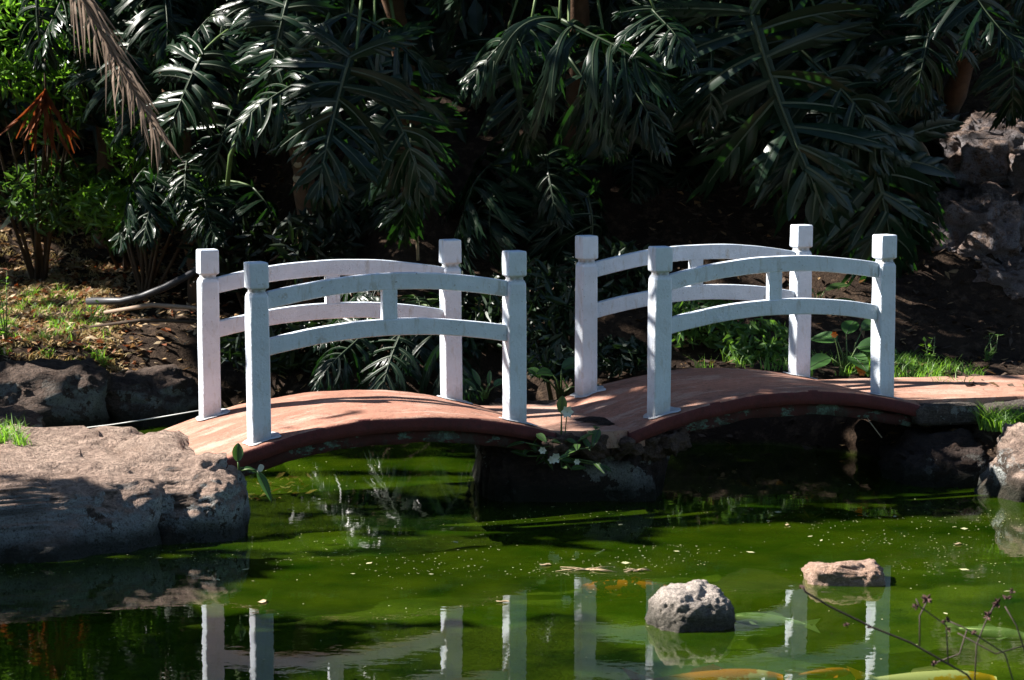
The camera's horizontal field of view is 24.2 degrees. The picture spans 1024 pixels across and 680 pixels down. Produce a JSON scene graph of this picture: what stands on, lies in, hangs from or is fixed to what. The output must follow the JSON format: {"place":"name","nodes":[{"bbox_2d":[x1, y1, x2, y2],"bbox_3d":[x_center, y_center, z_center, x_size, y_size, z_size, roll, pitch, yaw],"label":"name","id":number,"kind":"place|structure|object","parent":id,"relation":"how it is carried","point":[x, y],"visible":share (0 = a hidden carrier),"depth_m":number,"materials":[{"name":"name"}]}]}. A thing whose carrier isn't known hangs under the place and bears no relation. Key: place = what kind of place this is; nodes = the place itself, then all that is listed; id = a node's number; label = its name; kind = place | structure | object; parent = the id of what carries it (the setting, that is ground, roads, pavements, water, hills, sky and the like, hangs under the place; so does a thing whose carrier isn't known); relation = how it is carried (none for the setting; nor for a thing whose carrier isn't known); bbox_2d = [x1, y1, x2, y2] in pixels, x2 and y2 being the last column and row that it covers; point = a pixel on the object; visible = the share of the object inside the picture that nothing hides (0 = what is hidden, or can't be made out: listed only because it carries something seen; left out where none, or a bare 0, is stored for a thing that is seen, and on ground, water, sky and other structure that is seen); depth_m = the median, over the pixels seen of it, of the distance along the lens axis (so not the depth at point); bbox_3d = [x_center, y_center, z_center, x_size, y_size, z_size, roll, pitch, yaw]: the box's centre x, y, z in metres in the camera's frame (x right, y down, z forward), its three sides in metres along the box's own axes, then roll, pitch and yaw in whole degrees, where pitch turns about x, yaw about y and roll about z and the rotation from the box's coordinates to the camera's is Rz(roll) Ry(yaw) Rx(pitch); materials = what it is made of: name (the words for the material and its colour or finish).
{"place":"outdoors","nodes":[
{"label":"outdoors","id":0,"kind":"place"},
{"bbox_2d":[0,0,1023,679],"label":"ground","id":1,"kind":"structure","parent":0,"point":[440,612],"depth_m":13.47,"materials":[{"name":"soil"}]},
{"bbox_2d":[0,270,13,340],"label":"tall weed","id":2,"kind":"object","parent":1,"relation":"on","point":[5,333],"visible":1,"depth_m":16.00,"materials":[{"name":"green plant"}]},
{"bbox_2d":[0,405,45,427],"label":"boulder","id":3,"kind":"object","parent":1,"relation":"on","point":[31,417],"visible":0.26,"depth_m":13.36,"materials":[{"name":"grey stone"}]},
{"bbox_2d":[0,0,107,280],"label":"leafy shrub","id":4,"kind":"object","parent":1,"relation":"on","point":[38,270],"visible":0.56,"depth_m":17.46,"materials":[{"name":"green plant"}]},
{"bbox_2d":[0,47,79,170],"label":"dead leaf","id":5,"kind":"object","parent":4,"relation":"hanging from","point":[43,101],"visible":0.97,"depth_m":16.89,"materials":[{"name":"orange plant"}]},
{"bbox_2d":[0,358,111,428],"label":"boulder","id":6,"kind":"object","parent":1,"relation":"on","point":[57,392],"visible":0.48,"depth_m":15.17,"materials":[{"name":"stone"}]},
{"bbox_2d":[0,281,114,360],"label":"grass","id":7,"kind":"structure","parent":1,"relation":"on","point":[66,324],"depth_m":16.76,"materials":[{"name":"green plant"}]},
{"bbox_2d":[0,126,128,371],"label":"dry grass","id":8,"kind":"structure","parent":1,"relation":"on","point":[31,356],"depth_m":17.13,"materials":[{"name":"plant"}]},
{"bbox_2d":[0,424,144,448],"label":"boulder","id":9,"kind":"object","parent":1,"relation":"on","point":[112,437],"visible":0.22,"depth_m":12.52,"materials":[{"name":"beige stone"}]},
{"bbox_2d":[0,439,165,620],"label":"boulder","id":10,"kind":"object","parent":1,"relation":"on","point":[68,508],"visible":0.91,"depth_m":11.33,"materials":[{"name":"grey stone"}]},
{"bbox_2d":[0,414,31,445],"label":"grass","id":11,"kind":"structure","parent":10,"relation":"on","point":[17,437],"depth_m":12.32,"materials":[{"name":"green plant"}]},
{"bbox_2d":[0,150,168,272],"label":"leafy shrub","id":12,"kind":"object","parent":1,"relation":"on","point":[71,176],"visible":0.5,"depth_m":17.91,"materials":[{"name":"green plant"}]},
{"bbox_2d":[84,300,101,324],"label":"tall weed","id":13,"kind":"object","parent":1,"relation":"on","point":[93,315],"visible":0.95,"depth_m":16.68,"materials":[{"name":"green plant"}]},
{"bbox_2d":[91,346,111,367],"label":"tall weed","id":14,"kind":"object","parent":1,"relation":"on","point":[99,361],"visible":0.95,"depth_m":16.00,"materials":[{"name":"green plant"}]},
{"bbox_2d":[19,3,195,248],"bbox_3d":[-3.013,-1.615,17.756,1.355,2.150,2.765,-1,7,-9],"label":"split leaf plant","id":15,"kind":"object","parent":1,"relation":"on","point":[121,129],"visible":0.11,"depth_m":16.54,"materials":[{"name":"green plant"}]},
{"bbox_2d":[15,0,230,304],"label":"split leaf plant","id":16,"kind":"object","parent":1,"relation":"on","point":[161,20],"visible":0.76,"depth_m":16.32,"materials":[{"name":"green plant"}]},
{"bbox_2d":[65,106,220,296],"bbox_3d":[-2.622,-0.963,17.285,1.359,1.497,0.553,4,8,32],"label":"leafy shrub","id":17,"kind":"object","parent":1,"relation":"on","point":[144,283],"visible":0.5,"depth_m":17.39,"materials":[{"name":"green plant"}]},
{"bbox_2d":[104,303,196,313],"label":"fallen branch","id":18,"kind":"object","parent":1,"relation":"on","point":[158,305],"visible":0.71,"depth_m":16.27,"materials":[{"name":"brown wood"}]},
{"bbox_2d":[105,364,198,433],"bbox_3d":[-2.405,0.464,15.714,0.767,0.601,0.757,2,7,17],"label":"boulder","id":19,"kind":"object","parent":1,"relation":"on","point":[152,392],"visible":0.44,"depth_m":15.42,"materials":[{"name":"grey stone"}]},
{"bbox_2d":[85,254,219,304],"bbox_3d":[-2.548,-0.425,16.860,0.965,0.373,0.250,0,7,0],"label":"water pipe","id":20,"kind":"object","parent":1,"relation":"on","point":[176,281],"visible":0.82,"depth_m":16.80,"materials":[{"name":"grey plastic"}]},
{"bbox_2d":[0,0,316,500],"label":"leaf litter","id":21,"kind":"object","parent":1,"relation":"on","point":[118,285],"visible":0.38,"depth_m":17.45,"materials":[{"name":"plant"}]},
{"bbox_2d":[90,318,196,327],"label":"fallen branch","id":22,"kind":"object","parent":21,"relation":"on","point":[146,320],"visible":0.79,"depth_m":16.08,"materials":[{"name":"brown wood"}]},
{"bbox_2d":[113,430,249,605],"bbox_3d":[-1.753,0.911,12.213,0.744,0.846,1.382,-2,7,-15],"label":"boulder","id":23,"kind":"object","parent":1,"relation":"on","point":[205,502],"visible":0.59,"depth_m":11.65,"materials":[{"name":"grey stone"}]},
{"bbox_2d":[232,443,271,502],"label":"seedling","id":24,"kind":"object","parent":23,"relation":"on","point":[237,452],"visible":1,"depth_m":11.55,"materials":[{"name":"green plant"}]},
{"bbox_2d":[258,464,263,471],"bbox_3d":[-1.213,0.618,11.525,0.031,0.036,0.012,0,7,0],"label":"fallen petal","id":25,"kind":"object","parent":24,"relation":"attached to","point":[260,467],"visible":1,"depth_m":11.53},
{"bbox_2d":[109,152,296,261],"bbox_3d":[-2.204,-0.749,17.084,1.371,1.289,1.003,3,7,24],"label":"split leaf plant","id":26,"kind":"object","parent":1,"relation":"on","point":[146,191],"visible":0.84,"depth_m":16.82,"materials":[{"name":"green plant"}]},
{"bbox_2d":[225,89,269,185],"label":"curved stalk","id":27,"kind":"object","parent":1,"relation":"on","point":[229,166],"visible":0.41,"depth_m":15.62,"materials":[{"name":"green plant"}]},
{"bbox_2d":[146,0,359,304],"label":"split leaf plant","id":28,"kind":"object","parent":1,"relation":"on","point":[225,17],"visible":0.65,"depth_m":15.89,"materials":[{"name":"green plant"}]},
{"bbox_2d":[176,202,364,313],"bbox_3d":[-1.661,-0.540,16.772,1.521,0.940,0.782,5,8,39],"label":"leafy shrub","id":29,"kind":"object","parent":1,"relation":"on","point":[332,246],"visible":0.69,"depth_m":16.45,"materials":[{"name":"green plant"}]},
{"bbox_2d":[224,0,468,248],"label":"split leaf plant","id":30,"kind":"object","parent":1,"relation":"on","point":[403,102],"visible":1,"depth_m":14.80,"materials":[{"name":"green plant"}]},
{"bbox_2d":[220,292,500,375],"bbox_3d":[-1.030,-0.037,15.763,2.009,0.633,0.522,0,7,4],"label":"leafy shrub","id":31,"kind":"object","parent":1,"relation":"on","point":[286,361],"visible":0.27,"depth_m":15.70,"materials":[{"name":"green plant"}]},
{"bbox_2d":[317,160,403,240],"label":"split leaf plant","id":32,"kind":"object","parent":1,"relation":"on","point":[353,207],"visible":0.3,"depth_m":16.63,"materials":[{"name":"green plant"}]},
{"bbox_2d":[299,289,484,403],"bbox_3d":[-0.755,-0.004,15.547,1.447,0.899,1.141,0,7,0],"label":"split leaf plant","id":33,"kind":"object","parent":1,"relation":"on","point":[410,350],"visible":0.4,"depth_m":15.20,"materials":[{"name":"green plant"}]},
{"bbox_2d":[414,191,419,260],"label":"bare stem","id":34,"kind":"object","parent":1,"relation":"on","point":[417,253],"visible":0.22,"depth_m":15.91,"materials":[{"name":"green plant"}]},
{"bbox_2d":[0,0,853,231],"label":"undergrowth","id":35,"kind":"object","parent":1,"relation":"on","point":[474,17],"visible":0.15,"depth_m":17.59,"materials":[{"name":"green plant"}]},
{"bbox_2d":[439,136,609,292],"bbox_3d":[0.085,-0.843,16.296,1.223,1.122,1.174,0,7,0],"label":"split leaf plant","id":36,"kind":"object","parent":1,"relation":"on","point":[549,194],"visible":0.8,"depth_m":15.96,"materials":[{"name":"green plant"}]},
{"bbox_2d":[475,236,650,354],"bbox_3d":[0.360,-0.246,15.788,1.375,0.862,0.685,-5,8,-36],"label":"leafy shrub","id":37,"kind":"object","parent":1,"relation":"on","point":[557,300],"visible":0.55,"depth_m":15.52,"materials":[{"name":"green plant"}]},
{"bbox_2d":[463,398,669,549],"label":"stone pier","id":38,"kind":"structure","parent":1,"relation":"on","point":[519,488],"depth_m":12.70,"materials":[{"name":"grey stone"}]},
{"bbox_2d":[164,239,556,475],"bbox_3d":[-0.842,0.086,12.632,1.915,1.138,1.120,-3,7,-23],"label":"footbridge","id":39,"kind":"object","parent":38,"relation":"on","point":[263,427],"visible":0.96,"depth_m":12.41,"materials":[{"name":"white paint"}]},
{"bbox_2d":[87,410,198,427],"bbox_3d":[-2.086,0.445,13.448,1.048,0.211,0.097,5,8,38],"label":"cable","id":40,"kind":"object","parent":39,"relation":"attached to","point":[144,419],"visible":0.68,"depth_m":13.48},
{"bbox_2d":[462,368,502,398],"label":"broad leaf plant","id":41,"kind":"object","parent":38,"relation":"on","point":[497,382],"visible":0.94,"depth_m":13.88,"materials":[{"name":"green plant"}]},
{"bbox_2d":[480,404,644,447],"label":"path","id":42,"kind":"structure","parent":38,"relation":"on","point":[547,416],"depth_m":12.84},
{"bbox_2d":[505,395,611,473],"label":"wild plant","id":43,"kind":"object","parent":42,"relation":"on","point":[564,409],"visible":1,"depth_m":12.49,"materials":[{"name":"green plant"}]},
{"bbox_2d":[535,432,583,462],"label":"rubble stone","id":44,"kind":"object","parent":42,"relation":"on","point":[562,447],"visible":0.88,"depth_m":12.49,"materials":[{"name":"grey stone"}]},
{"bbox_2d":[610,436,643,459],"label":"rubble stone","id":45,"kind":"object","parent":42,"relation":"on","point":[627,444],"visible":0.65,"depth_m":12.59,"materials":[{"name":"grey stone"}]},
{"bbox_2d":[641,432,667,462],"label":"rubble stone","id":46,"kind":"object","parent":42,"relation":"on","point":[654,450],"visible":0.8,"depth_m":12.67,"materials":[{"name":"grey stone"}]},
{"bbox_2d":[528,357,598,394],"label":"broad leaf plant","id":47,"kind":"object","parent":38,"relation":"on","point":[568,363],"visible":0.77,"depth_m":14.04,"materials":[{"name":"green plant"}]},
{"bbox_2d":[578,430,610,462],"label":"rubble stone","id":48,"kind":"object","parent":38,"relation":"on","point":[598,451],"visible":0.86,"depth_m":12.53,"materials":[{"name":"grey stone"}]},
{"bbox_2d":[659,426,691,456],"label":"rubble stone","id":49,"kind":"object","parent":38,"relation":"on","point":[674,442],"visible":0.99,"depth_m":12.70,"materials":[{"name":"grey stone"}]},
{"bbox_2d":[549,224,920,454],"bbox_3d":[1.232,-0.037,13.396,1.815,1.129,1.118,-3,7,-23],"label":"footbridge","id":50,"kind":"object","parent":38,"relation":"on","point":[660,396],"visible":0.97,"depth_m":13.18,"materials":[{"name":"white paint"}]},
{"bbox_2d":[439,0,699,175],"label":"split leaf plant","id":51,"kind":"object","parent":1,"relation":"on","point":[573,53],"visible":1,"depth_m":14.90,"materials":[{"name":"green plant"}]},
{"bbox_2d":[527,335,646,399],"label":"leafy shrub","id":52,"kind":"object","parent":1,"relation":"on","point":[617,350],"visible":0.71,"depth_m":15.01,"materials":[{"name":"green plant"}]},
{"bbox_2d":[537,0,728,101],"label":"split leaf plant","id":53,"kind":"object","parent":1,"relation":"on","point":[618,25],"visible":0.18,"depth_m":16.24,"materials":[{"name":"green plant"}]},
{"bbox_2d":[593,105,720,204],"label":"split leaf plant","id":54,"kind":"object","parent":1,"relation":"on","point":[657,171],"visible":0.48,"depth_m":16.73,"materials":[{"name":"green plant"}]},
{"bbox_2d":[672,299,788,363],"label":"leafy shrub","id":55,"kind":"object","parent":1,"relation":"on","point":[741,346],"visible":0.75,"depth_m":15.32,"materials":[{"name":"green plant"}]},
{"bbox_2d":[713,568,805,613],"bbox_3d":[1.134,1.184,10.914,0.445,0.230,0.530,-2,7,-17],"label":"sunken stone","id":56,"kind":"object","parent":1,"relation":"on","point":[759,591],"visible":0.58,"depth_m":10.73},
{"bbox_2d":[613,0,964,290],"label":"split leaf plant","id":57,"kind":"object","parent":1,"relation":"on","point":[835,182],"visible":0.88,"depth_m":15.52,"materials":[{"name":"green plant"}]},
{"bbox_2d":[713,89,882,204],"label":"split leaf plant","id":58,"kind":"object","parent":1,"relation":"on","point":[741,178],"visible":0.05,"depth_m":16.59,"materials":[{"name":"green plant"}]},
{"bbox_2d":[607,0,1023,553],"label":"leaf litter","id":59,"kind":"object","parent":1,"relation":"on","point":[855,546],"visible":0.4,"depth_m":14.35,"materials":[{"name":"plant"}]},
{"bbox_2d":[789,282,856,301],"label":"broad leaf plant","id":60,"kind":"object","parent":1,"relation":"on","point":[832,286],"visible":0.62,"depth_m":15.77,"materials":[{"name":"green plant"}]},
{"bbox_2d":[776,586,871,641],"bbox_3d":[1.388,1.209,10.586,0.380,0.223,0.504,-2,7,-17],"label":"sunken stone","id":61,"kind":"object","parent":1,"relation":"on","point":[799,604],"visible":0.85,"depth_m":10.42,"materials":[{"name":"green stone"}]},
{"bbox_2d":[685,347,983,382],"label":"grass","id":62,"kind":"structure","parent":1,"relation":"on","point":[907,361],"depth_m":14.87,"materials":[{"name":"green plant"}]},
{"bbox_2d":[810,319,896,375],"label":"broad leaf plant","id":63,"kind":"object","parent":1,"relation":"on","point":[818,360],"visible":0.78,"depth_m":14.75,"materials":[{"name":"green plant"}]},
{"bbox_2d":[787,32,947,97],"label":"split leaf plant","id":64,"kind":"object","parent":1,"relation":"on","point":[864,61],"visible":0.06,"depth_m":17.25,"materials":[{"name":"green plant"}]},
{"bbox_2d":[799,584,1023,679],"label":"dry weed","id":65,"kind":"object","parent":1,"relation":"on","point":[925,598],"visible":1,"depth_m":7.15,"materials":[{"name":"plant"}]},
{"bbox_2d":[921,336,936,363],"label":"tall weed","id":66,"kind":"object","parent":1,"relation":"on","point":[927,354],"visible":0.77,"depth_m":15.09,"materials":[{"name":"green plant"}]},
{"bbox_2d":[874,427,993,540],"bbox_3d":[2.410,0.817,13.436,0.678,0.670,0.690,-2,7,-17],"label":"boulder","id":67,"kind":"object","parent":1,"relation":"on","point":[929,476],"visible":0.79,"depth_m":13.16,"materials":[{"name":"grey stone"}]},
{"bbox_2d":[851,0,1023,132],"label":"split leaf plant","id":68,"kind":"object","parent":1,"relation":"on","point":[968,21],"visible":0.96,"depth_m":15.43,"materials":[{"name":"green plant"}]},
{"bbox_2d":[903,401,979,425],"bbox_3d":[2.420,0.412,13.412,0.412,0.145,0.219,-2,7,-14],"label":"kerb stone","id":69,"kind":"object","parent":1,"relation":"on","point":[945,413],"visible":0.88,"depth_m":13.32,"materials":[{"name":"grey stone"}]},
{"bbox_2d":[919,181,1023,262],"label":"embankment rock","id":70,"kind":"object","parent":1,"relation":"on","point":[985,218],"visible":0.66,"depth_m":16.17,"materials":[{"name":"grey stone"}]},
{"bbox_2d":[933,109,1023,188],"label":"embankment rock","id":71,"kind":"object","parent":1,"relation":"on","point":[975,153],"visible":0.62,"depth_m":16.60,"materials":[{"name":"grey stone"}]},
{"bbox_2d":[983,333,1004,361],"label":"tall weed","id":72,"kind":"object","parent":1,"relation":"on","point":[987,353],"visible":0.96,"depth_m":15.29,"materials":[{"name":"green plant"}]},
{"bbox_2d":[967,400,1023,432],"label":"grass","id":73,"kind":"structure","parent":1,"relation":"on","point":[992,421],"depth_m":13.20,"materials":[{"name":"green plant"}]},
{"bbox_2d":[971,252,1023,299],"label":"embankment rock","id":74,"kind":"object","parent":1,"relation":"on","point":[1008,275],"visible":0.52,"depth_m":15.91,"materials":[{"name":"grey stone"}]},
{"bbox_2d":[972,422,1023,543],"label":"boulder","id":75,"kind":"object","parent":1,"relation":"on","point":[998,490],"visible":0.97,"depth_m":12.80,"materials":[{"name":"grey stone"}]},
{"bbox_2d":[980,399,1023,417],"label":"kerb stone","id":76,"kind":"object","parent":1,"relation":"on","point":[1017,402],"visible":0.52,"depth_m":13.34,"materials":[{"name":"grey stone"}]},
{"bbox_2d":[1003,142,1023,196],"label":"embankment rock","id":77,"kind":"object","parent":1,"relation":"on","point":[1015,176],"visible":0.43,"depth_m":16.49,"materials":[{"name":"grey stone"}]},
{"bbox_3d":[-4.139,-5.088,17.424,10.245,6.992,12.915,0,7,0],"label":"shade tree","id":78,"kind":"object","parent":1,"relation":"on","visible":0},
{"bbox_2d":[70,0,185,180],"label":"dead palm frond","id":79,"kind":"object","parent":78,"relation":"hanging from","point":[109,41],"visible":1,"depth_m":15.46,"materials":[{"name":"brown plant"}]},
{"bbox_2d":[814,375,1023,407],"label":"path","id":80,"kind":"structure","parent":0,"point":[917,390],"depth_m":13.82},
{"label":"water","id":81,"kind":"structure","parent":0,"visible":0},
{"bbox_2d":[25,464,1019,669],"bbox_3d":[0.243,0.979,11.620,5.316,0.001,5.061,0,7,0],"label":"floating debris","id":82,"kind":"object","parent":81,"relation":"on","point":[625,562],"visible":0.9,"depth_m":11.41,"materials":[{"name":"beige plant"}]},
{"bbox_2d":[559,566,614,571],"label":"floating sprig","id":83,"kind":"object","parent":81,"relation":"on","point":[590,569],"visible":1,"depth_m":10.95,"materials":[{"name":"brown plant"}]},
{"bbox_2d":[581,576,667,598],"bbox_3d":[0.598,1.125,10.837,0.564,0.108,0.179,0,7,0],"label":"koi fish","id":84,"kind":"object","parent":81,"relation":"in","point":[635,587],"visible":0.69,"depth_m":10.81},
{"bbox_2d":[624,568,650,571],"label":"floating sprig","id":85,"kind":"object","parent":81,"relation":"on","point":[632,569],"visible":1,"depth_m":10.94,"materials":[{"name":"beige plant"}]},
{"bbox_2d":[645,579,735,658],"bbox_3d":[0.740,1.156,9.914,0.368,0.314,0.314,-1,7,-11],"label":"stone","id":86,"kind":"object","parent":81,"relation":"in","point":[684,620],"visible":1,"depth_m":9.79,"materials":[{"name":"grey stone"}]},
{"bbox_2d":[622,664,782,679],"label":"koi fish","id":87,"kind":"object","parent":81,"relation":"in","point":[711,672],"visible":1,"depth_m":9.22},
{"bbox_2d":[735,611,820,632],"bbox_3d":[1.161,1.227,10.452,0.396,0.076,0.125,2,7,20],"label":"koi fish","id":88,"kind":"object","parent":81,"relation":"in","point":[769,619],"visible":0.97,"depth_m":10.44},
{"bbox_2d":[785,667,849,679],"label":"koi fish","id":89,"kind":"object","parent":81,"relation":"in","point":[824,673],"visible":1,"depth_m":9.30},
{"bbox_2d":[801,558,885,599],"bbox_3d":[1.488,1.073,10.741,0.372,0.183,0.257,1,7,5],"label":"stone","id":90,"kind":"object","parent":81,"relation":"in","point":[862,579],"visible":0.88,"depth_m":10.63,"materials":[{"name":"brown stone"}]},
{"bbox_2d":[847,666,996,679],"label":"koi fish","id":91,"kind":"object","parent":81,"relation":"in","point":[928,673],"visible":0.97,"depth_m":9.25},
{"bbox_2d":[943,619,1023,641],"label":"koi fish","id":92,"kind":"object","parent":81,"relation":"in","point":[991,632],"visible":0.9,"depth_m":10.28}
]}

